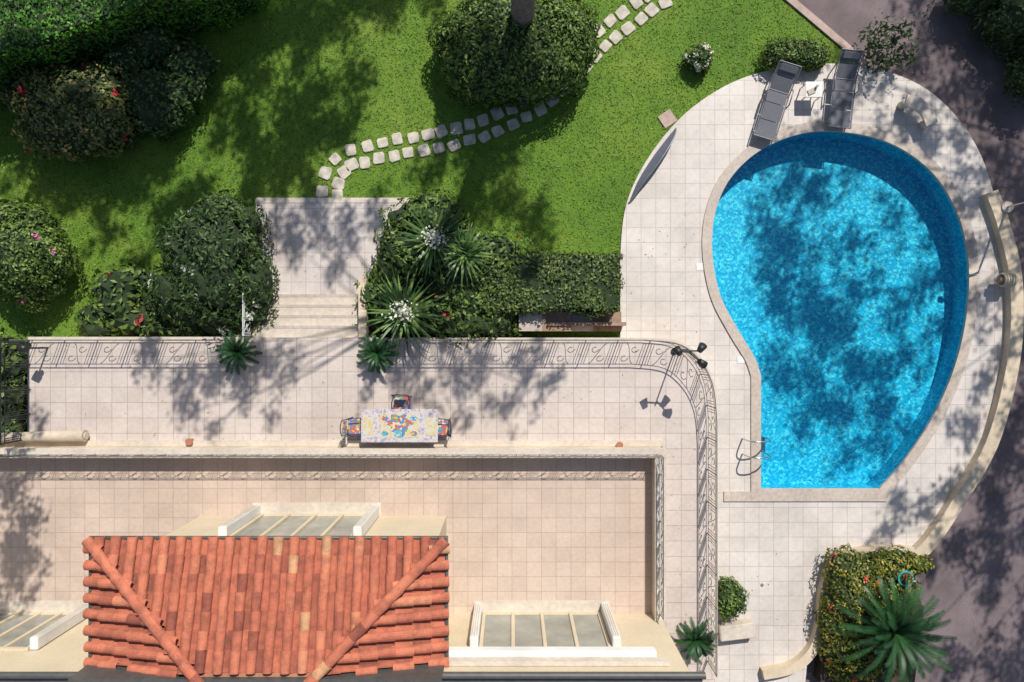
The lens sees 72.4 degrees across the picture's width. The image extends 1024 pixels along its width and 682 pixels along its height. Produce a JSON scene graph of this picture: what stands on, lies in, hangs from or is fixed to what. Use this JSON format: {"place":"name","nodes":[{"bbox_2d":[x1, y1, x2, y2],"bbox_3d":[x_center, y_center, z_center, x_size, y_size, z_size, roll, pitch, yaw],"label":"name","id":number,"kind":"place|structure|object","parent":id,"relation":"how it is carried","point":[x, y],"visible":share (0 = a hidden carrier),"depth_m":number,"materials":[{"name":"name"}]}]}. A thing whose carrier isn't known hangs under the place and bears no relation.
{"place":"outdoors","nodes":[
{"label":"outdoors","id":0,"kind":"place"},
{"bbox_2d":[28,338,717,681],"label":"terrace","id":1,"kind":"structure","parent":0,"point":[276,395],"depth_m":19.10,"materials":[{"name":"tile"}]},
{"bbox_2d":[0,339,30,444],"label":"side railing","id":2,"kind":"object","parent":1,"relation":"on","point":[4,391],"visible":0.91,"depth_m":18.44,"materials":[{"name":"black metal"}]},
{"bbox_2d":[16,342,48,352],"bbox_3d":[-12.665,0.159,18.568,0.300,1.064,0.253,10,90,0],"label":"garden spotlight","id":3,"kind":"object","parent":1,"relation":"on","point":[23,347],"visible":1,"depth_m":18.13,"materials":[{"name":"black metal"}]},
{"bbox_2d":[28,337,263,342],"bbox_3d":[-10.004,-0.035,19.144,6.406,0.112,0.160,0,90,0],"label":"terrace edging","id":4,"kind":"object","parent":1,"relation":"on","point":[256,339],"visible":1,"depth_m":19.09,"materials":[{"name":"stone"}]},
{"bbox_2d":[9,340,223,340],"bbox_3d":[-10.405,-0.023,18.642,5.383,0.892,0.029,0,90,0],"label":"terrace railing","id":5,"kind":"object","parent":4,"relation":"on","point":[116,340],"visible":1,"depth_m":18.20,"materials":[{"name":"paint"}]},
{"bbox_2d":[185,438,193,444],"bbox_3d":[-8.735,2.725,19.000,0.190,0.200,0.190,0,90,0],"label":"flower pot","id":6,"kind":"object","parent":1,"relation":"on","point":[188,441],"visible":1,"depth_m":18.90,"materials":[{"name":"ceramic"}]},
{"bbox_2d":[215,330,262,374],"bbox_3d":[-7.393,0.269,18.797,1.109,0.640,1.213,-28,90,0],"label":"cycad palm","id":7,"kind":"object","parent":1,"relation":"on","point":[236,352],"visible":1,"depth_m":18.66,"materials":[{"name":"green plant"}]},
{"bbox_2d":[340,417,360,436],"bbox_3d":[-4.209,2.274,18.608,0.512,0.983,0.505,0,90,0],"label":"garden chair","id":8,"kind":"object","parent":1,"relation":"on","point":[354,425],"visible":0.74,"depth_m":18.64,"materials":[{"name":"fabric"}]},
{"bbox_2d":[0,440,705,681],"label":"villa","id":9,"kind":"object","parent":1,"relation":"on","point":[330,569],"visible":1,"depth_m":18.46,"materials":[{"name":"tile"}]},
{"bbox_2d":[0,601,87,650],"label":"balcony doors west","id":10,"kind":"structure","parent":9,"relation":"in","point":[24,625],"depth_m":18.26,"materials":[{"name":"white glass"}]},
{"bbox_2d":[1,430,88,442],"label":"rolled awning","id":11,"kind":"object","parent":9,"relation":"attached to","point":[64,436],"visible":1,"depth_m":18.78,"materials":[{"name":"beige fabric"}]},
{"bbox_2d":[218,503,380,535],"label":"bay doors","id":12,"kind":"structure","parent":9,"relation":"in","point":[260,519],"depth_m":18.20,"materials":[{"name":"white glass"}]},
{"bbox_2d":[0,454,663,619],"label":"railing","id":13,"kind":"object","parent":9,"relation":"on","point":[117,455],"visible":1,"depth_m":18.07,"materials":[{"name":"paint"}]},
{"bbox_2d":[470,601,620,646],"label":"balcony doors","id":14,"kind":"structure","parent":9,"relation":"in","point":[504,623],"depth_m":18.09,"materials":[{"name":"white glass"}]},
{"bbox_2d":[356,333,399,373],"bbox_3d":[-3.631,0.329,18.792,1.110,0.651,1.129,28,90,0],"label":"cycad palm","id":15,"kind":"object","parent":1,"relation":"on","point":[374,354],"visible":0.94,"depth_m":18.66,"materials":[{"name":"green plant"}]},
{"bbox_2d":[361,409,437,441],"bbox_3d":[-2.954,2.227,18.721,2.014,0.757,0.873,0,90,0],"label":"mosaic table","id":16,"kind":"object","parent":1,"relation":"on","point":[399,425],"visible":1,"depth_m":18.35,"materials":[{"name":"multicoloured tile"}]},
{"bbox_2d":[391,394,411,408],"bbox_3d":[-2.934,1.636,18.608,0.505,0.983,0.512,0,90,0],"label":"garden chair","id":17,"kind":"object","parent":1,"relation":"on","point":[401,401],"visible":0.75,"depth_m":18.64,"materials":[{"name":"fabric"}]},
{"bbox_2d":[438,417,451,437],"bbox_3d":[-1.818,2.297,18.608,0.512,0.983,0.505,0,90,0],"label":"garden chair","id":18,"kind":"object","parent":1,"relation":"on","point":[444,426],"visible":0.76,"depth_m":18.64,"materials":[{"name":"fabric"}]},
{"bbox_2d":[367,338,717,673],"bbox_3d":[2.838,2.396,19.144,13.262,0.112,6.041,44,90,0],"label":"terrace edging","id":19,"kind":"object","parent":1,"relation":"on","point":[713,430],"visible":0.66,"depth_m":19.09,"materials":[{"name":"stone"}]},
{"bbox_2d":[388,340,716,676],"bbox_3d":[3.005,2.454,18.642,5.466,0.892,12.259,-44,90,0],"label":"terrace railing","id":20,"kind":"object","parent":19,"relation":"on","point":[715,529],"visible":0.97,"depth_m":18.32,"materials":[{"name":"paint"}]},
{"bbox_2d":[616,442,622,446],"bbox_3d":[2.912,2.818,19.000,0.190,0.200,0.190,0,90,0],"label":"flower pot","id":21,"kind":"object","parent":1,"relation":"on","point":[619,444],"visible":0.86,"depth_m":18.90,"materials":[{"name":"ceramic"}]},
{"bbox_2d":[671,342,707,368],"bbox_3d":[4.500,0.248,18.176,0.955,1.848,0.580,27,90,0],"label":"garden spotlight","id":22,"kind":"object","parent":1,"relation":"on","point":[679,351],"visible":1,"depth_m":17.35,"materials":[{"name":"black metal"}]},
{"bbox_2d":[673,617,719,662],"bbox_3d":[4.969,8.008,18.809,1.227,0.617,1.196,0,90,0],"label":"cycad palm","id":23,"kind":"object","parent":1,"relation":"on","point":[699,640],"visible":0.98,"depth_m":18.67,"materials":[{"name":"green plant"}]},
{"bbox_2d":[0,0,853,341],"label":"lawn","id":24,"kind":"structure","parent":0,"point":[626,104],"depth_m":20.00,"materials":[{"name":"green plant"}]},
{"bbox_2d":[0,197,83,312],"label":"rounded shrub","id":25,"kind":"object","parent":24,"relation":"on","point":[36,259],"visible":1,"depth_m":18.84,"materials":[{"name":"green plant"}]},
{"bbox_2d":[0,60,146,163],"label":"flowering shrub","id":26,"kind":"object","parent":24,"relation":"on","point":[66,111],"visible":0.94,"depth_m":18.70,"materials":[{"name":"green plant"}]},
{"bbox_2d":[70,260,197,336],"bbox_3d":[-10.571,-1.119,19.511,3.679,1.213,2.366,0,90,0],"label":"leafy plant","id":27,"kind":"object","parent":24,"relation":"on","point":[121,307],"visible":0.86,"depth_m":19.35,"materials":[{"name":"green plant"}]},
{"bbox_2d":[0,0,268,109],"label":"tall hedge","id":28,"kind":"object","parent":24,"relation":"on","point":[74,33],"visible":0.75,"depth_m":18.20,"materials":[{"name":"green plant"}]},
{"bbox_2d":[94,21,219,141],"bbox_3d":[-9.621,-7.439,19.265,3.010,1.836,3.173,-33,90,0],"label":"dark shrub","id":29,"kind":"object","parent":24,"relation":"on","point":[170,78],"visible":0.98,"depth_m":18.94,"materials":[{"name":"green plant"}]},
{"bbox_2d":[140,189,279,336],"bbox_3d":[-8.331,-2.108,18.854,3.909,2.637,4.193,0,90,0],"label":"oleander shrub","id":30,"kind":"object","parent":24,"relation":"on","point":[213,272],"visible":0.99,"depth_m":18.46,"materials":[{"name":"green plant"}]},
{"bbox_2d":[247,327,255,336],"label":"stair cheek wall","id":31,"kind":"structure","parent":24,"relation":"on","point":[253,334],"depth_m":19.25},
{"bbox_2d":[242,293,251,335],"bbox_3d":[-7.163,-0.893,18.912,0.035,0.615,1.530,0,90,0],"label":"stair railing","id":32,"kind":"object","parent":31,"relation":"on","point":[244,316],"visible":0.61,"depth_m":18.73,"materials":[{"name":"white metal"}]},
{"bbox_2d":[256,294,359,337],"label":"garden stairs","id":33,"kind":"structure","parent":24,"relation":"on","point":[317,315],"depth_m":19.46,"materials":[{"name":"stone"}]},
{"bbox_2d":[256,198,407,293],"bbox_3d":[-5.112,-2.069,20.130,4.381,0.340,4.041,0,90,0],"label":"landing","id":34,"kind":"object","parent":24,"relation":"on","point":[312,255],"visible":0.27,"depth_m":19.96,"materials":[{"name":"tile"}]},
{"bbox_2d":[255,199,409,202],"bbox_3d":[-5.124,-3.992,20.024,4.406,0.152,0.100,0,90,0],"label":"landing edging","id":35,"kind":"object","parent":34,"relation":"on","point":[327,200],"visible":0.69,"depth_m":19.95,"materials":[{"name":"beige stone"}]},
{"bbox_2d":[358,279,372,337],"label":"stair cheek wall","id":36,"kind":"structure","parent":24,"relation":"on","point":[363,316],"depth_m":19.05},
{"bbox_2d":[352,184,532,346],"bbox_3d":[-1.977,-2.031,19.239,5.138,2.075,4.552,0,90,0],"label":"mixed shrub","id":37,"kind":"object","parent":24,"relation":"on","point":[459,306],"visible":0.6,"depth_m":18.94,"materials":[{"name":"green plant"}]},
{"bbox_2d":[362,268,449,355],"bbox_3d":[-2.872,-0.785,18.573,2.316,1.555,2.310,40,90,0],"label":"yucca","id":38,"kind":"object","parent":37,"relation":"on","point":[401,311],"visible":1,"depth_m":18.32,"materials":[{"name":"green plant"}]},
{"bbox_2d":[392,199,475,282],"bbox_3d":[-2.122,-2.657,18.544,2.348,1.612,2.264,0,90,0],"label":"yucca","id":39,"kind":"object","parent":37,"relation":"on","point":[428,236],"visible":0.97,"depth_m":18.29,"materials":[{"name":"green plant"}]},
{"bbox_2d":[431,222,500,288],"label":"yucca","id":40,"kind":"object","parent":37,"relation":"on","point":[465,262],"visible":0.92,"depth_m":18.38,"materials":[{"name":"green plant"}]},
{"bbox_2d":[316,0,672,198],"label":"stepping stone path","id":41,"kind":"structure","parent":24,"relation":"on","point":[622,12],"depth_m":19.95,"materials":[{"name":"beige stone"}]},
{"bbox_2d":[425,0,600,110],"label":"round shrub","id":42,"kind":"object","parent":24,"relation":"on","point":[490,49],"visible":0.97,"depth_m":18.46,"materials":[{"name":"green plant"}]},
{"bbox_2d":[511,0,534,27],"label":"umbrella pine","id":43,"kind":"object","parent":24,"relation":"on","point":[522,12],"visible":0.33,"depth_m":17.62,"materials":[{"name":"grey plant"}]},
{"bbox_2d":[477,248,624,319],"bbox_3d":[1.008,-1.579,19.354,4.141,1.401,2.013,0,90,0],"label":"clipped hedge","id":44,"kind":"object","parent":24,"relation":"on","point":[562,282],"visible":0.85,"depth_m":18.93,"materials":[{"name":"green plant"}]},
{"bbox_2d":[519,311,620,330],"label":"side steps","id":45,"kind":"structure","parent":24,"relation":"on","point":[530,322],"depth_m":19.44,"materials":[{"name":"stone"}]},
{"bbox_2d":[546,322,625,325],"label":"side step kerb","id":46,"kind":"structure","parent":24,"relation":"on","point":[585,323],"depth_m":19.38,"materials":[{"name":"brown stone"}]},
{"bbox_2d":[658,109,676,128],"bbox_3d":[4.439,-6.341,19.985,0.420,0.050,0.400,-34,90,0],"label":"drain cover","id":47,"kind":"object","parent":24,"relation":"on","point":[667,118],"visible":1,"depth_m":19.96,"materials":[{"name":"stone"}]},
{"bbox_2d":[680,42,714,74],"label":"flowering bush","id":48,"kind":"object","parent":24,"relation":"on","point":[697,58],"visible":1,"depth_m":19.52,"materials":[{"name":"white plant"}]},
{"bbox_2d":[756,36,830,72],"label":"shrub","id":49,"kind":"object","parent":24,"relation":"on","point":[807,54],"visible":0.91,"depth_m":19.48,"materials":[{"name":"green plant"}]},
{"bbox_2d":[66,71,1015,673],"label":"fallen leaves","id":50,"kind":"object","parent":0,"point":[674,423],"visible":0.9,"depth_m":19.94,"materials":[{"name":"brown plant"}]},
{"bbox_2d":[620,63,1004,681],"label":"pool deck","id":51,"kind":"structure","parent":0,"point":[714,137],"depth_m":19.95,"materials":[{"name":"tile"}]},
{"bbox_2d":[628,127,676,202],"bbox_3d":[3.993,-5.002,19.790,0.240,0.320,2.539,35,90,0],"label":"curved screen","id":52,"kind":"object","parent":51,"relation":"on","point":[655,160],"visible":1,"depth_m":19.82,"materials":[{"name":"stone"}]},
{"bbox_2d":[696,263,703,270],"bbox_3d":[5.352,-2.117,19.944,0.200,0.012,0.200,-6,90,0],"label":"skimmer lid","id":53,"kind":"object","parent":51,"relation":"on","point":[699,266],"visible":1,"depth_m":19.94,"materials":[{"name":"white paint"}]},
{"bbox_2d":[718,576,750,621],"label":"terrace shrub","id":54,"kind":"object","parent":51,"relation":"on","point":[732,599],"visible":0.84,"depth_m":19.38,"materials":[{"name":"green plant"}]},
{"bbox_2d":[718,618,755,641],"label":"step wall","id":55,"kind":"structure","parent":51,"relation":"on","point":[738,629],"depth_m":19.59,"materials":[{"name":"stone"}]},
{"bbox_2d":[737,356,744,363],"bbox_3d":[6.520,0.535,19.944,0.200,0.012,0.200,-6,90,0],"label":"skimmer lid","id":56,"kind":"object","parent":51,"relation":"on","point":[740,359],"visible":1,"depth_m":19.94,"materials":[{"name":"white paint"}]},
{"bbox_2d":[752,60,801,141],"bbox_3d":[7.384,-6.671,19.602,0.717,0.701,2.056,17,90,0],"label":"sun lounger","id":57,"kind":"object","parent":51,"relation":"on","point":[777,91],"visible":1,"depth_m":19.63,"materials":[{"name":"fabric"}]},
{"bbox_2d":[800,82,821,101],"bbox_3d":[8.416,-7.009,19.665,0.480,0.570,0.440,0,90,0],"label":"side table","id":58,"kind":"object","parent":51,"relation":"on","point":[813,89],"visible":1,"depth_m":19.50,"materials":[{"name":"white paint"}]},
{"bbox_2d":[702,121,978,500],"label":"swimming pool","id":59,"kind":"structure","parent":51,"relation":"in","point":[842,284],"depth_m":20.68,"materials":[{"name":"liquid"}]},
{"bbox_2d":[742,436,770,458],"bbox_3d":[6.912,2.993,19.929,0.754,1.442,0.482,0,90,0],"label":"pool ladder","id":60,"kind":"object","parent":59,"relation":"on","point":[763,441],"visible":0.81,"depth_m":19.58,"materials":[{"name":"silver metal"}]},
{"bbox_2d":[824,48,864,128],"bbox_3d":[9.299,-7.007,19.602,0.717,0.701,2.056,6,90,0],"label":"sun lounger","id":61,"kind":"object","parent":51,"relation":"on","point":[844,76],"visible":1,"depth_m":19.63,"materials":[{"name":"fabric"}]},
{"bbox_2d":[897,94,937,129],"bbox_3d":[11.432,-6.458,19.740,1.135,0.420,0.483,43,90,0],"label":"curved bench","id":62,"kind":"object","parent":51,"relation":"on","point":[922,108],"visible":1,"depth_m":19.53,"materials":[{"name":"stone"}]},
{"bbox_2d":[798,0,1023,681],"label":"driveway","id":63,"kind":"structure","parent":0,"point":[979,104],"depth_m":20.30,"materials":[{"name":"grey asphalt"}]},
{"bbox_2d":[785,0,867,67],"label":"kerb","id":64,"kind":"structure","parent":63,"relation":"on","point":[818,23],"depth_m":19.94,"materials":[{"name":"stone"}]},
{"bbox_2d":[760,544,914,679],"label":"planter wall","id":65,"kind":"structure","parent":63,"relation":"on","point":[804,657],"depth_m":19.70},
{"bbox_2d":[813,576,922,681],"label":"planting bed","id":66,"kind":"object","parent":63,"relation":"on","point":[820,674],"visible":0.09,"depth_m":19.88,"materials":[{"name":"soil"}]},
{"bbox_2d":[813,543,934,681],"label":"variegated shrub","id":67,"kind":"object","parent":66,"relation":"on","point":[849,575],"visible":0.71,"depth_m":19.26,"materials":[{"name":"green plant"}]},
{"bbox_2d":[897,570,913,585],"bbox_3d":[10.738,6.475,19.235,0.430,0.730,0.430,0,90,0],"label":"ceramic planter","id":68,"kind":"object","parent":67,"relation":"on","point":[909,575],"visible":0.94,"depth_m":19.05,"materials":[{"name":"teal ceramic"}]},
{"bbox_2d":[833,575,956,681],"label":"cycad palm","id":69,"kind":"object","parent":66,"relation":"on","point":[900,631],"visible":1,"depth_m":18.49,"materials":[{"name":"green plant"}]},
{"bbox_2d":[851,8,923,74],"bbox_3d":[10.527,-8.377,19.458,1.620,1.760,1.766,-23,90,0],"label":"sparse shrub","id":70,"kind":"object","parent":63,"relation":"on","point":[893,39],"visible":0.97,"depth_m":19.46,"materials":[{"name":"green plant"}]},
{"bbox_2d":[912,190,1023,556],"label":"garden wall","id":71,"kind":"structure","parent":63,"relation":"on","point":[932,536],"depth_m":19.70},
{"bbox_2d":[996,273,1017,286],"bbox_3d":[13.838,-1.707,19.560,0.500,0.399,0.397,0,90,0],"label":"hose reel","id":72,"kind":"object","parent":71,"relation":"on","point":[1006,279],"visible":1,"depth_m":19.43,"materials":[{"name":"beige plastic"}]},
{"bbox_2d":[1001,201,1023,212],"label":"pool shower","id":73,"kind":"object","parent":71,"relation":"on","point":[1007,206],"visible":1,"depth_m":19.66,"materials":[{"name":"silver metal"}]},
{"bbox_2d":[969,269,977,275],"bbox_3d":[13.114,-1.946,19.894,0.240,0.014,0.160,-6,90,0],"label":"skimmer lid","id":74,"kind":"object","parent":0,"point":[973,272],"visible":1,"depth_m":19.89,"materials":[{"name":"plastic"}]},
{"label":"ground","id":75,"kind":"structure","parent":0,"visible":0},
{"bbox_2d":[0,327,27,432],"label":"side garden plant","id":76,"kind":"object","parent":75,"relation":"on","point":[14,382],"visible":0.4,"depth_m":19.40,"materials":[{"name":"green plant"}]},
{"bbox_2d":[942,0,1023,108],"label":"roadside shrub","id":77,"kind":"object","parent":75,"relation":"on","point":[1000,25],"visible":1,"depth_m":19.58,"materials":[{"name":"green plant"}]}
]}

